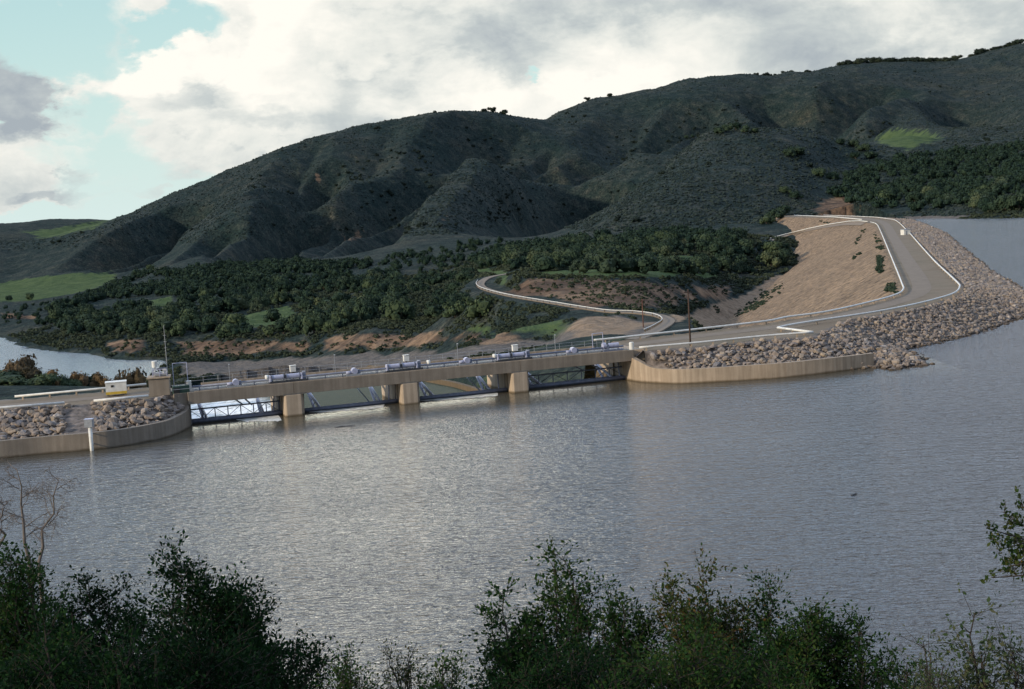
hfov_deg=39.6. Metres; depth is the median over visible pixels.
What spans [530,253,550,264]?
oak tree
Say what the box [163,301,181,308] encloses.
oak tree
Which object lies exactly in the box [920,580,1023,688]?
oak shrub
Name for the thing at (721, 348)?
rock
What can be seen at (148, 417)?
rock
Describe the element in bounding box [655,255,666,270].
oak tree
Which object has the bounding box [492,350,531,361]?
gate hoist
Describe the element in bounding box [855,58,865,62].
ridge tree
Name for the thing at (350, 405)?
radial gate
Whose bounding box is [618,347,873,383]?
wing wall
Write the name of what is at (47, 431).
rock
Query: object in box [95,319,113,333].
oak tree
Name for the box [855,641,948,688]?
oak shrub
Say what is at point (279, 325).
oak tree
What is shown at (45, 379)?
riverside tree
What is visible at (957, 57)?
ridge tree
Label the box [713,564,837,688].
oak shrub
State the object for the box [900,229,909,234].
hut
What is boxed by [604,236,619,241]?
oak tree
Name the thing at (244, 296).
oak tree
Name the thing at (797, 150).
oak tree
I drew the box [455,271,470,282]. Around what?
oak tree
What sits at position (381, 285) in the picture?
oak tree
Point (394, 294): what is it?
oak tree
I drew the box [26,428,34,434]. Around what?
rock
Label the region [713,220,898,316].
face scrub
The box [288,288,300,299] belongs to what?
oak tree
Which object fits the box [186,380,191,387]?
control cabinet
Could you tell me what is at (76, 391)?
guardrail
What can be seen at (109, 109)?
sky
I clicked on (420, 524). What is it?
reservoir
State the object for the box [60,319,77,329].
oak tree
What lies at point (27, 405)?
guardrail
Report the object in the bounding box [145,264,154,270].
oak tree
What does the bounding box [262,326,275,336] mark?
oak tree
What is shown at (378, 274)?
oak tree
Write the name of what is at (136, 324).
oak tree
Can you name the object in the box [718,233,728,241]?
oak tree
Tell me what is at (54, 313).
oak tree
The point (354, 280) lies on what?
oak tree
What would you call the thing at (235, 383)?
shaft gear unit
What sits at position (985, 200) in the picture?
oak tree
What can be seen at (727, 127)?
oak tree
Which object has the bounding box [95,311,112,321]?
oak tree
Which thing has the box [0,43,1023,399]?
hills
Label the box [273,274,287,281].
oak tree
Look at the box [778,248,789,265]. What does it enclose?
oak tree
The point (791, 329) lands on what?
guardrail
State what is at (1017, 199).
oak tree
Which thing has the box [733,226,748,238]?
oak tree
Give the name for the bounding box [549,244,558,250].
oak tree
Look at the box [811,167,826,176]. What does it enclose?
oak tree
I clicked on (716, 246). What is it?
oak tree
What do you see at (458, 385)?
chute wall
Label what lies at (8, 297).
oak tree
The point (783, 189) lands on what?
oak tree
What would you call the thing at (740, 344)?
rock
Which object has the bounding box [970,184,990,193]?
oak tree
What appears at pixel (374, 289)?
oak tree
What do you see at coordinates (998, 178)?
oak tree
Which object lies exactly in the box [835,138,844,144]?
oak tree
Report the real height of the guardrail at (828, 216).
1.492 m
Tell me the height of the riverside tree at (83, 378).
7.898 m
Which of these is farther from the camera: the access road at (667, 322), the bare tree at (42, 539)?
the access road at (667, 322)
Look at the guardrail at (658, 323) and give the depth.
491.95 m
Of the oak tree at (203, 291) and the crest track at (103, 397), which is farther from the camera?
the oak tree at (203, 291)
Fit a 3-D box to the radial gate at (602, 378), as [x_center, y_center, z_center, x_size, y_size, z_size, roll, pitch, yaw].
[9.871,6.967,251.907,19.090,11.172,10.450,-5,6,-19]
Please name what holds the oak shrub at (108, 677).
on the hills
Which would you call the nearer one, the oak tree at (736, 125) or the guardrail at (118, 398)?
the guardrail at (118, 398)
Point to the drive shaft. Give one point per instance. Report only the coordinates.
(377, 369)
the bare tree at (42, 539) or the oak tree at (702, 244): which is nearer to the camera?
the bare tree at (42, 539)
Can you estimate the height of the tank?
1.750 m
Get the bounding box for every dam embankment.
[0,388,177,439]
[584,215,1023,378]
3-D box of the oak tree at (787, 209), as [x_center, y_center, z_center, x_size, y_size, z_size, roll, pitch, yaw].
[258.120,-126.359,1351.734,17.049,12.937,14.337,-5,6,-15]
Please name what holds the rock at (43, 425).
on the dam embankment at (76, 414)
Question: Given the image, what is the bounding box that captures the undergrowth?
[7,207,1023,387]
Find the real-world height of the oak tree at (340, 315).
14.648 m
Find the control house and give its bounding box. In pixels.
[146,374,170,395]
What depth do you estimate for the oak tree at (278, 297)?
1083.42 m
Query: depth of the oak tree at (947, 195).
1222.25 m
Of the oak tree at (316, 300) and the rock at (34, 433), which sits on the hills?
the oak tree at (316, 300)
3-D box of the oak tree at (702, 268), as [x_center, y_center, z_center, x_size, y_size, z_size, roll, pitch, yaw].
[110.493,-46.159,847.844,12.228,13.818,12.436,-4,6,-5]
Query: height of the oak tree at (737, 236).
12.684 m
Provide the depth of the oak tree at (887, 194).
1300.61 m
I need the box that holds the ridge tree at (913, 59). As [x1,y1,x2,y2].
[909,57,919,61]
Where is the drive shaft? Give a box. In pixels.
[192,345,623,389]
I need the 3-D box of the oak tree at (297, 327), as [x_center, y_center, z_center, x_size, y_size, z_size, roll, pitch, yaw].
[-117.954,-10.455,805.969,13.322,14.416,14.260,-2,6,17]
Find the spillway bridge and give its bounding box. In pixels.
[187,346,633,404]
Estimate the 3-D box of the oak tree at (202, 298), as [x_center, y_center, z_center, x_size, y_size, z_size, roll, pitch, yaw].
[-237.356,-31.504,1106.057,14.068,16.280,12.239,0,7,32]
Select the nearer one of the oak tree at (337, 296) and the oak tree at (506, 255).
the oak tree at (506, 255)
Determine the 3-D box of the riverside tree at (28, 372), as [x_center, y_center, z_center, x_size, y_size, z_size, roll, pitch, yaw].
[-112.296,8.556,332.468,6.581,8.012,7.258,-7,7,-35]
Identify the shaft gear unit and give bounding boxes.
[226,379,242,387]
[345,368,361,376]
[457,357,473,365]
[564,347,580,354]
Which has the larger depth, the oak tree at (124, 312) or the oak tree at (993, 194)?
the oak tree at (993, 194)
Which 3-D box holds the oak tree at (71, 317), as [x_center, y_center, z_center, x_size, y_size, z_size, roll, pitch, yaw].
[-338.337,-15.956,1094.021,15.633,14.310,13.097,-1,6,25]
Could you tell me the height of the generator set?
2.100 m
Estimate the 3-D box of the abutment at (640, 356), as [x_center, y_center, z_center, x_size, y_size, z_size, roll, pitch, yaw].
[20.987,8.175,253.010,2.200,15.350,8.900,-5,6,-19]
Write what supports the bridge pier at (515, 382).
in the reservoir
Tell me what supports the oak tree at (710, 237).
on the hills
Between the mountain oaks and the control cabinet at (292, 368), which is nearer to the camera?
the control cabinet at (292, 368)
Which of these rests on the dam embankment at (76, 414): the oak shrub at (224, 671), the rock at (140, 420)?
the rock at (140, 420)
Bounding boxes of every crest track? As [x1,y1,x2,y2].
[0,392,148,405]
[621,217,930,345]
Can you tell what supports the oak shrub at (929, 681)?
on the hills
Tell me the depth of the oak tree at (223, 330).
863.54 m
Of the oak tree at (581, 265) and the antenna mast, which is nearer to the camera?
the antenna mast
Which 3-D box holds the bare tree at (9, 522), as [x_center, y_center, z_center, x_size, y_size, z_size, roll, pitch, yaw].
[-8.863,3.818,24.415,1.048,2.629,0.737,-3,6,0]
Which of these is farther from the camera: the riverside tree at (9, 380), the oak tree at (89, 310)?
the oak tree at (89, 310)
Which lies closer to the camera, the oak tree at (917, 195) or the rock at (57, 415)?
the rock at (57, 415)
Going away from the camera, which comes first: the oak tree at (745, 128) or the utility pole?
the utility pole
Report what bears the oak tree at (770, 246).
on the hills
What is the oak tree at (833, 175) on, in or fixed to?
on the hills
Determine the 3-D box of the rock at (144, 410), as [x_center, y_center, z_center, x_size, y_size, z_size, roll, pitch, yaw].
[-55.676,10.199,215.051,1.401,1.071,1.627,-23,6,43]
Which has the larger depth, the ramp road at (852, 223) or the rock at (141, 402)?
the ramp road at (852, 223)
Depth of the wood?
1297.66 m
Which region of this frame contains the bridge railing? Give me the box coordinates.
[190,339,604,382]
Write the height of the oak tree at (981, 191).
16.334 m
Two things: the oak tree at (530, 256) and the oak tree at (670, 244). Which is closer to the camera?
the oak tree at (530, 256)
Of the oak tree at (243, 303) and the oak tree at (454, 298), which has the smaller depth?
the oak tree at (454, 298)
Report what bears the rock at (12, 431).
on the dam embankment at (76, 414)
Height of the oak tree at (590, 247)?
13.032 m
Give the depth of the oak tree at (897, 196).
1304.02 m
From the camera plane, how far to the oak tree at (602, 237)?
1089.01 m
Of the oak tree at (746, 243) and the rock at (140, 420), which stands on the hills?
the oak tree at (746, 243)
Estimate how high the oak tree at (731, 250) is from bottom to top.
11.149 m
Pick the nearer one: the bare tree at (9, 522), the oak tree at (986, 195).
the bare tree at (9, 522)
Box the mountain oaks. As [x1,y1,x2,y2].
[50,70,1023,243]
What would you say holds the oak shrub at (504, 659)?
on the hills
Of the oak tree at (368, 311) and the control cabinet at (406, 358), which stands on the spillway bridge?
the control cabinet at (406, 358)
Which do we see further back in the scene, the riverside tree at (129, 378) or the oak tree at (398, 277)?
the oak tree at (398, 277)
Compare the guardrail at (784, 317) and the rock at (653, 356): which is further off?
the guardrail at (784, 317)
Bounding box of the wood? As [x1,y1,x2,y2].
[1,138,1023,334]
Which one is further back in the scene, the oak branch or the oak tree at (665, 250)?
the oak tree at (665, 250)
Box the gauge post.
[83,418,93,450]
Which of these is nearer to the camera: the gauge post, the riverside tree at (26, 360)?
the gauge post
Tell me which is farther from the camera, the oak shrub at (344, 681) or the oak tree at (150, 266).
the oak tree at (150, 266)
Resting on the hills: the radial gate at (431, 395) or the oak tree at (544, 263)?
the oak tree at (544, 263)
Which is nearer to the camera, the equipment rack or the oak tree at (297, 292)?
the equipment rack
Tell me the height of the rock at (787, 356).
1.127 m
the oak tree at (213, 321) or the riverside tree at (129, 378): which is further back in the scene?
the oak tree at (213, 321)
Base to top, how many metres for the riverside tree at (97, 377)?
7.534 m
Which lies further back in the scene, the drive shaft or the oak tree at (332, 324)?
the oak tree at (332, 324)
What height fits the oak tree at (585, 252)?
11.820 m
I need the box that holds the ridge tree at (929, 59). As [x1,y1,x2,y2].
[924,57,935,61]
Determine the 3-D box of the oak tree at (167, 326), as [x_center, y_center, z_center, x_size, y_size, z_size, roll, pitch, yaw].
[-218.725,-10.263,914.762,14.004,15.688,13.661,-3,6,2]
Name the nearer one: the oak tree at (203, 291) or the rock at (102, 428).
the rock at (102, 428)
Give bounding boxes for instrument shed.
[105,380,126,396]
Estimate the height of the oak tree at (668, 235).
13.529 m
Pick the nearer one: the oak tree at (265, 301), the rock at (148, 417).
the rock at (148, 417)
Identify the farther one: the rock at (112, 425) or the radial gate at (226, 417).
the radial gate at (226, 417)
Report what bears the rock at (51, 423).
on the dam embankment at (76, 414)
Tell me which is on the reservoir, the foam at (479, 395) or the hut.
the foam at (479, 395)
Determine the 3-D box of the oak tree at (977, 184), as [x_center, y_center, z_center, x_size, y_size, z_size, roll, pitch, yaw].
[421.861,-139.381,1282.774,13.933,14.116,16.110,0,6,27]
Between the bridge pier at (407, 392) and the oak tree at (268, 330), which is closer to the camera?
the bridge pier at (407, 392)
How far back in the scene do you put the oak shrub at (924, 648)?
17.48 m
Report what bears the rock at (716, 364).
on the dam embankment at (826, 272)
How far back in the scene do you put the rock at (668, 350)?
245.18 m
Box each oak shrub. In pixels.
[0,535,117,688]
[0,580,202,688]
[11,565,201,687]
[76,596,328,688]
[100,526,285,687]
[201,560,311,685]
[250,625,340,688]
[315,639,400,688]
[364,636,445,688]
[410,645,474,688]
[432,610,662,688]
[459,572,565,688]
[490,535,617,688]
[549,574,679,688]
[581,598,821,688]
[629,542,783,688]
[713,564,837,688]
[761,592,870,688]
[818,600,912,688]
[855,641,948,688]
[887,638,996,688]
[892,625,963,688]
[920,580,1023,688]
[956,610,1023,688]
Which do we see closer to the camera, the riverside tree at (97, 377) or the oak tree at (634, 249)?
the riverside tree at (97, 377)
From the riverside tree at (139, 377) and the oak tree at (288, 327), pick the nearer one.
the riverside tree at (139, 377)
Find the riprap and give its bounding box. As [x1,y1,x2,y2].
[0,215,1023,439]
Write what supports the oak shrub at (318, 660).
on the hills
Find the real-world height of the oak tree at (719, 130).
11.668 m
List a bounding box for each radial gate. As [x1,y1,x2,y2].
[191,396,281,423]
[303,385,397,411]
[419,374,506,399]
[528,362,624,388]
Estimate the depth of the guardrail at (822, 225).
1131.11 m
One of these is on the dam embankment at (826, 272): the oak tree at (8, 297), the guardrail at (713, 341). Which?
the guardrail at (713, 341)
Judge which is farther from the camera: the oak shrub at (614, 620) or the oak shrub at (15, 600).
the oak shrub at (614, 620)
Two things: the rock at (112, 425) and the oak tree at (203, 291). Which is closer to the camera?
the rock at (112, 425)
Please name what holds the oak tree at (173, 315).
on the hills
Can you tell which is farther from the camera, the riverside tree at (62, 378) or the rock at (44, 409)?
the riverside tree at (62, 378)
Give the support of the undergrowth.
on the hills
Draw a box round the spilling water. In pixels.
[191,381,466,418]
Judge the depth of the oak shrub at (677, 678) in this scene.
17.55 m
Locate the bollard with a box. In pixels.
[629,342,633,349]
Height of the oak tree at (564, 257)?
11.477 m
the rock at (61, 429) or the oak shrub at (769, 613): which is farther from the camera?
the rock at (61, 429)
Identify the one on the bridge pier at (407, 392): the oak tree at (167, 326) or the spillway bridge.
the spillway bridge
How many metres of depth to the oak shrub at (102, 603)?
21.42 m
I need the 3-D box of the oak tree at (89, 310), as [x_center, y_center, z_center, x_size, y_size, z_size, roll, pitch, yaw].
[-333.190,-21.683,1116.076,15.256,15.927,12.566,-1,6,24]
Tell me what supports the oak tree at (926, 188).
on the hills
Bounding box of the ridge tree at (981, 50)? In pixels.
[974,48,986,52]
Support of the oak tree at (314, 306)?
on the hills
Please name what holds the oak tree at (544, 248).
on the hills
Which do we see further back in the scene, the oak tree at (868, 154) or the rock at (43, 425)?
the oak tree at (868, 154)
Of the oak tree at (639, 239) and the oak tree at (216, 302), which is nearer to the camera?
the oak tree at (639, 239)
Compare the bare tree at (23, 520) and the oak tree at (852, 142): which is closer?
the bare tree at (23, 520)
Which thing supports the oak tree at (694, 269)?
on the hills
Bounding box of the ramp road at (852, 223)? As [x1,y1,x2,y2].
[770,222,865,239]
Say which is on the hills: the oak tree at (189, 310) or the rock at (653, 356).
the oak tree at (189, 310)
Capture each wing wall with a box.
[0,405,190,457]
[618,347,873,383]
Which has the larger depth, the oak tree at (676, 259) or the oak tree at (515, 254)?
the oak tree at (515, 254)
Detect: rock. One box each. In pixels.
[3,411,12,415]
[6,413,16,418]
[7,429,17,434]
[26,417,31,422]
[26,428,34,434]
[27,410,34,415]
[31,431,38,436]
[38,423,47,429]
[39,408,49,412]
[40,416,46,422]
[43,429,51,434]
[48,421,55,426]
[50,407,58,413]
[53,413,62,419]
[56,426,64,432]
[63,403,70,407]
[91,405,101,409]
[95,420,102,425]
[98,425,106,430]
[103,406,109,412]
[107,417,116,422]
[109,422,117,429]
[126,407,134,413]
[130,419,137,424]
[137,418,142,423]
[138,399,145,405]
[139,408,147,414]
[142,420,150,424]
[144,401,152,407]
[144,415,152,419]
[154,412,163,416]
[156,404,164,411]
[176,404,184,410]
[650,353,656,359]
[665,348,672,353]
[712,362,720,366]
[717,346,725,351]
[737,342,745,346]
[783,354,791,359]
[892,359,899,363]
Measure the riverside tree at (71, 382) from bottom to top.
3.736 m
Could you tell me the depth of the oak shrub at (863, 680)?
22.52 m
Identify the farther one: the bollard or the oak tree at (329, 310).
the oak tree at (329, 310)
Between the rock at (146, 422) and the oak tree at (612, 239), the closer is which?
the rock at (146, 422)
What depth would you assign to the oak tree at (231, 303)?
1055.44 m
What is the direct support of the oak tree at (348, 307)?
on the hills
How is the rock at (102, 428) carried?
on the dam embankment at (76, 414)
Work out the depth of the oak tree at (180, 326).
908.17 m
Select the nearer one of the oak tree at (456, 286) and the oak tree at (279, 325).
the oak tree at (456, 286)
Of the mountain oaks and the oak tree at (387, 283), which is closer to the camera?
the oak tree at (387, 283)
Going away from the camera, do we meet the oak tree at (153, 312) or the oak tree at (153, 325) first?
the oak tree at (153, 325)
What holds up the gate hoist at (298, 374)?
on the spillway bridge
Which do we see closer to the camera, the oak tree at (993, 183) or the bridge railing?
the bridge railing
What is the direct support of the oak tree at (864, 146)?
on the hills
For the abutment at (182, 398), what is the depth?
222.84 m
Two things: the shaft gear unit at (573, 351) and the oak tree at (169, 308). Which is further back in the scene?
the oak tree at (169, 308)
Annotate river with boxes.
[0,337,165,380]
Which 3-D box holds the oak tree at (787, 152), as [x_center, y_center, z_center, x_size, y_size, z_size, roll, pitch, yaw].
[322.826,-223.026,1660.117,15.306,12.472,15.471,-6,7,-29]
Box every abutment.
[171,388,188,405]
[614,345,644,375]
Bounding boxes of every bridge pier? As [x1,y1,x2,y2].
[270,392,304,416]
[381,381,420,404]
[487,370,530,392]
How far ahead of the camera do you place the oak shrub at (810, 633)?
22.58 m
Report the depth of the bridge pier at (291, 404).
228.54 m
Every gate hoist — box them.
[265,371,307,383]
[385,360,430,372]
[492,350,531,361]
[601,342,622,351]
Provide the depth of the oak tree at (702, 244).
956.66 m
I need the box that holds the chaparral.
[0,44,1023,249]
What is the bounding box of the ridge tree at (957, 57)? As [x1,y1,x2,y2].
[951,55,962,58]
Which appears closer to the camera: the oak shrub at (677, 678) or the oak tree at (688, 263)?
the oak shrub at (677, 678)
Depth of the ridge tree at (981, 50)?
4013.60 m
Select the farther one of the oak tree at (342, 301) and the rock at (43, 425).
the oak tree at (342, 301)
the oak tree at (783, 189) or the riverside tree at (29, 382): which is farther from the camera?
the oak tree at (783, 189)
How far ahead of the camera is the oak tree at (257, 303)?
1059.50 m
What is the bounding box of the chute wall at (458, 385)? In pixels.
[367,363,614,390]
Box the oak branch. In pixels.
[979,485,1023,583]
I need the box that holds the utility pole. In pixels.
[684,289,691,345]
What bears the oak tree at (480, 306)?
on the hills
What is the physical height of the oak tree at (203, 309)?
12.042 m
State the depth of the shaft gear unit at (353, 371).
232.77 m
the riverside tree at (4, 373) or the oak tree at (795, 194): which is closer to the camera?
the riverside tree at (4, 373)
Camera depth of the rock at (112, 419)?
210.05 m
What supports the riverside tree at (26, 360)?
on the hills
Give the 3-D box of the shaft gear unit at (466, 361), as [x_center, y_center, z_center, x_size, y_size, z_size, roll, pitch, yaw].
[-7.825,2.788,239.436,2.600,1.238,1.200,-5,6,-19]
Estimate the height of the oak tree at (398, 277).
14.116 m
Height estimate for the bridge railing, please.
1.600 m
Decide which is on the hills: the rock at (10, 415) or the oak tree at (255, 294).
the oak tree at (255, 294)
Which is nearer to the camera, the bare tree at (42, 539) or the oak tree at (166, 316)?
the bare tree at (42, 539)
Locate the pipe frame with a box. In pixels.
[172,362,187,382]
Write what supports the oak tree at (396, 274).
on the hills
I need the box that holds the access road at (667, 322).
[477,274,674,339]
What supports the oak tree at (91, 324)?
on the hills
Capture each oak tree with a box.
[5,295,12,299]
[25,293,33,298]
[48,308,62,319]
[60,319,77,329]
[64,315,79,320]
[78,307,97,315]
[78,312,92,319]
[81,316,97,329]
[85,319,106,331]
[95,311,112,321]
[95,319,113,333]
[118,309,135,316]
[120,315,136,323]
[120,318,129,330]
[127,316,151,332]
[133,307,143,313]
[143,306,162,319]
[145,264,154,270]
[146,319,161,331]
[157,313,173,321]
[160,318,172,332]
[161,303,176,311]
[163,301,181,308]
[164,312,179,319]
[169,317,188,336]
[174,299,190,307]
[179,307,199,316]
[180,313,198,320]
[197,294,210,306]
[198,287,215,297]
[200,303,218,312]
[200,316,217,331]
[203,300,221,308]
[204,296,221,301]
[214,321,238,338]
[221,312,248,324]
[222,295,240,312]
[233,293,248,301]
[234,295,250,309]
[248,290,262,304]
[248,297,263,309]
[249,281,265,289]
[255,296,270,307]
[262,308,281,321]
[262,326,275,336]
[268,289,287,304]
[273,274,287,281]
[273,278,291,292]
[273,319,288,333]
[282,312,306,330]
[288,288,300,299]
[290,314,305,332]
[298,298,313,309]
[300,311,324,335]
[306,296,321,306]
[306,307,321,314]
[307,304,323,312]
[316,297,332,307]
[317,278,332,290]
[320,307,337,316]
[321,318,338,331]
[322,300,341,309]
[331,290,346,302]
[331,307,359,322]
[333,300,348,304]
[335,276,350,289]
[339,303,353,313]
[347,274,361,286]
[352,299,368,316]
[354,297,371,303]
[358,301,377,320]
[362,278,376,288]
[365,294,381,305]
[366,269,383,278]
[367,285,386,294]
[373,282,388,290]
[378,296,396,312]
[381,296,416,320]
[382,281,395,290]
[383,291,400,299]
[386,272,402,278]
[388,283,402,291]
[391,274,406,280]
[405,280,418,289]
[423,302,443,316]
[441,300,466,317]
[445,281,459,293]
[448,291,469,306]
[452,280,471,293]
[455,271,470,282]
[463,295,493,317]
[477,254,489,263]
[501,249,514,264]
[504,244,519,250]
[506,251,521,263]
[526,251,540,265]
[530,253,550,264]
[532,255,558,271]
[534,245,552,253]
[541,252,559,256]
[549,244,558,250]
[550,252,571,267]
[553,239,565,247]
[561,246,583,263]
[565,234,576,242]
[568,258,589,272]
[570,235,584,242]
[570,241,583,251]
[577,241,589,247]
[581,249,592,256]
[583,245,595,250]
[584,253,596,265]
[589,244,636,272]
[597,233,613,239]
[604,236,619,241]
[610,244,621,250]
[629,245,642,254]
[629,252,656,273]
[631,240,649,247]
[632,244,646,252]
[635,237,648,245]
[645,235,659,241]
[648,239,665,250]
[650,263,657,270]
[652,245,671,255]
[654,230,667,239]
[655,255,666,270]
[658,241,675,252]
[659,258,676,272]
[661,233,678,239]
[661,255,684,265]
[678,259,692,272]
[682,257,700,274]
[689,256,707,274]
[693,252,709,265]
[696,233,713,241]
[696,238,709,251]
[708,241,724,254]
[710,255,732,269]
[713,127,724,132]
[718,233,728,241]
[720,123,732,130]
[720,224,730,233]
[721,246,734,254]
[726,232,742,243]
[730,122,741,129]
[732,259,747,272]
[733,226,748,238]
[733,253,747,264]
[737,239,753,246]
[740,125,749,131]
[749,127,758,132]
[758,214,775,223]
[760,250,781,266]
[762,241,782,252]
[765,208,785,220]
[776,205,790,212]
[778,186,792,192]
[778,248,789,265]
[781,148,796,156]
[788,145,803,153]
[788,191,803,198]
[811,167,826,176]
[825,171,839,179]
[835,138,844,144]
[847,139,859,146]
[849,152,861,157]
[855,143,871,150]
[864,151,878,158]
[876,189,892,204]
[885,186,899,192]
[885,190,903,200]
[906,191,924,201]
[920,185,933,193]
[924,188,942,197]
[942,192,953,204]
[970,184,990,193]
[970,188,990,195]
[970,192,979,207]
[971,182,987,186]
[979,196,992,203]
[980,192,994,199]
[982,191,997,199]
[987,200,999,210]
[988,174,1009,185]
[991,180,1005,188]
[994,194,1014,209]
[995,174,1007,182]
[1008,192,1023,209]
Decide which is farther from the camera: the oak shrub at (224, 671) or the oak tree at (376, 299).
the oak tree at (376, 299)
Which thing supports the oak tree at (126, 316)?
on the hills
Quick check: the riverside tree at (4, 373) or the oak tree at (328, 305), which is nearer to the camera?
the riverside tree at (4, 373)
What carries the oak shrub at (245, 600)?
on the hills
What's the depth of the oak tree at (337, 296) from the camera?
994.01 m
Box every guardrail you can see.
[0,401,64,412]
[15,383,145,399]
[94,395,148,406]
[476,280,662,331]
[594,222,904,342]
[639,331,812,350]
[770,220,867,238]
[777,327,813,334]
[778,215,960,326]
[794,215,861,219]
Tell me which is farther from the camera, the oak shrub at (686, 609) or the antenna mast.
the antenna mast
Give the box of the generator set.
[171,380,190,394]
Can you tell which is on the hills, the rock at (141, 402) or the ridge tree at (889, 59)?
the ridge tree at (889, 59)
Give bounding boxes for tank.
[151,361,156,371]
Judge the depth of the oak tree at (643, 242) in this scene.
951.90 m
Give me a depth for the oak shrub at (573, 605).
24.48 m
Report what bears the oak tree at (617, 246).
on the hills
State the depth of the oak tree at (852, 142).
1832.71 m
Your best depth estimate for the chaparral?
1781.89 m
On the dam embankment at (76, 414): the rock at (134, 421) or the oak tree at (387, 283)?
the rock at (134, 421)
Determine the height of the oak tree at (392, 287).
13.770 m
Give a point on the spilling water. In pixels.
(338, 397)
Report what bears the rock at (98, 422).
on the dam embankment at (76, 414)
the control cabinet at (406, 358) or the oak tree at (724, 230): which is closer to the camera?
the control cabinet at (406, 358)
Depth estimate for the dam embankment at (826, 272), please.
488.02 m
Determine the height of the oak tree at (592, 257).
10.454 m
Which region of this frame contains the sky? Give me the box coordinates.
[0,0,1023,222]
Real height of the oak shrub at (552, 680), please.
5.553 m
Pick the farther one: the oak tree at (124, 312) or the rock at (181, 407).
the oak tree at (124, 312)
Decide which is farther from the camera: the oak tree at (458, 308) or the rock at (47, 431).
the oak tree at (458, 308)
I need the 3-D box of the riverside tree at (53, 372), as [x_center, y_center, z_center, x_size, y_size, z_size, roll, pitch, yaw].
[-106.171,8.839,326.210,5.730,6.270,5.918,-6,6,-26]
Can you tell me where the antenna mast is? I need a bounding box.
[163,325,167,374]
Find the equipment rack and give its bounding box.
[152,367,166,376]
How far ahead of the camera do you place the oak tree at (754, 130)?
1753.41 m
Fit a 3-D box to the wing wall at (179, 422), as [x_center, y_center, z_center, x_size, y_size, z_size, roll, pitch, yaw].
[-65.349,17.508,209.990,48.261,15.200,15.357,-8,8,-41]
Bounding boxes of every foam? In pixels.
[236,415,280,421]
[313,404,383,411]
[420,393,497,400]
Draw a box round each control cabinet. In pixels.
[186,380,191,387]
[289,365,295,378]
[403,354,408,362]
[512,344,517,351]
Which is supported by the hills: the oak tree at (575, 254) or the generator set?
the oak tree at (575, 254)
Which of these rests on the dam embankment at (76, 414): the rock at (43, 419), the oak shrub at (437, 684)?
the rock at (43, 419)
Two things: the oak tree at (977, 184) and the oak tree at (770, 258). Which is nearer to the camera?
the oak tree at (770, 258)
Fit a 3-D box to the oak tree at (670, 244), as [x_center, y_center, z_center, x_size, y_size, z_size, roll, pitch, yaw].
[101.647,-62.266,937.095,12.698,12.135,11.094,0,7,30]
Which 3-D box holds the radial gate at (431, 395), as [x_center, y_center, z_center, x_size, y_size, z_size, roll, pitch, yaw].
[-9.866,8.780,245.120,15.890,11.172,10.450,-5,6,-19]
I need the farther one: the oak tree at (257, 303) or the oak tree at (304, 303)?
the oak tree at (257, 303)
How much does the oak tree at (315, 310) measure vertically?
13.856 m
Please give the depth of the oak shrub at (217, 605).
23.29 m
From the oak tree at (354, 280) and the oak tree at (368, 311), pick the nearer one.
the oak tree at (368, 311)
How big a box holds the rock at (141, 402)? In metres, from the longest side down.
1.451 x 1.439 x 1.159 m
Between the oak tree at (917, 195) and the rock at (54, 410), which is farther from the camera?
the oak tree at (917, 195)
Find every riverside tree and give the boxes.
[0,369,24,385]
[0,376,26,384]
[1,378,37,385]
[2,359,26,372]
[13,353,37,367]
[18,364,42,379]
[29,373,59,385]
[46,369,60,385]
[57,374,69,385]
[60,379,83,385]
[66,371,90,385]
[85,372,93,386]
[88,371,103,386]
[97,376,113,386]
[116,368,134,388]
[131,367,148,388]
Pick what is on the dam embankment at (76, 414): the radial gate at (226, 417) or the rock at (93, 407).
the rock at (93, 407)
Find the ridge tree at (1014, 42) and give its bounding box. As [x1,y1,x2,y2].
[1011,40,1020,44]
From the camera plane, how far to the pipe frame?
225.90 m
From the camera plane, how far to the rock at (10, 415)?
211.67 m
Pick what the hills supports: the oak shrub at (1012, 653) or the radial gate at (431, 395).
the oak shrub at (1012, 653)
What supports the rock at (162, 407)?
on the dam embankment at (76, 414)
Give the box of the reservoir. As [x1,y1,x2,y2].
[0,218,1023,688]
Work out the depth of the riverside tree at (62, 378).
330.08 m
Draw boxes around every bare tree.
[0,450,68,636]
[0,496,20,619]
[1,466,80,621]
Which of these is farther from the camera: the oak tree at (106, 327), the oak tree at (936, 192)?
the oak tree at (936, 192)
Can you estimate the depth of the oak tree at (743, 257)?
925.29 m
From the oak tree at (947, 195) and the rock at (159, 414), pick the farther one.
the oak tree at (947, 195)
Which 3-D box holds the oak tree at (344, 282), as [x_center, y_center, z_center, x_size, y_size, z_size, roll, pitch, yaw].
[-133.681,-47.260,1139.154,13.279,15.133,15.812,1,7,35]
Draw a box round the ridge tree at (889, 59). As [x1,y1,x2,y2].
[885,57,897,61]
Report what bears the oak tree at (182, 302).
on the hills
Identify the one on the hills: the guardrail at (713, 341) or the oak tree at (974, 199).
the oak tree at (974, 199)
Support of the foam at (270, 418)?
on the reservoir
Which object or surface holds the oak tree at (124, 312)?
on the hills

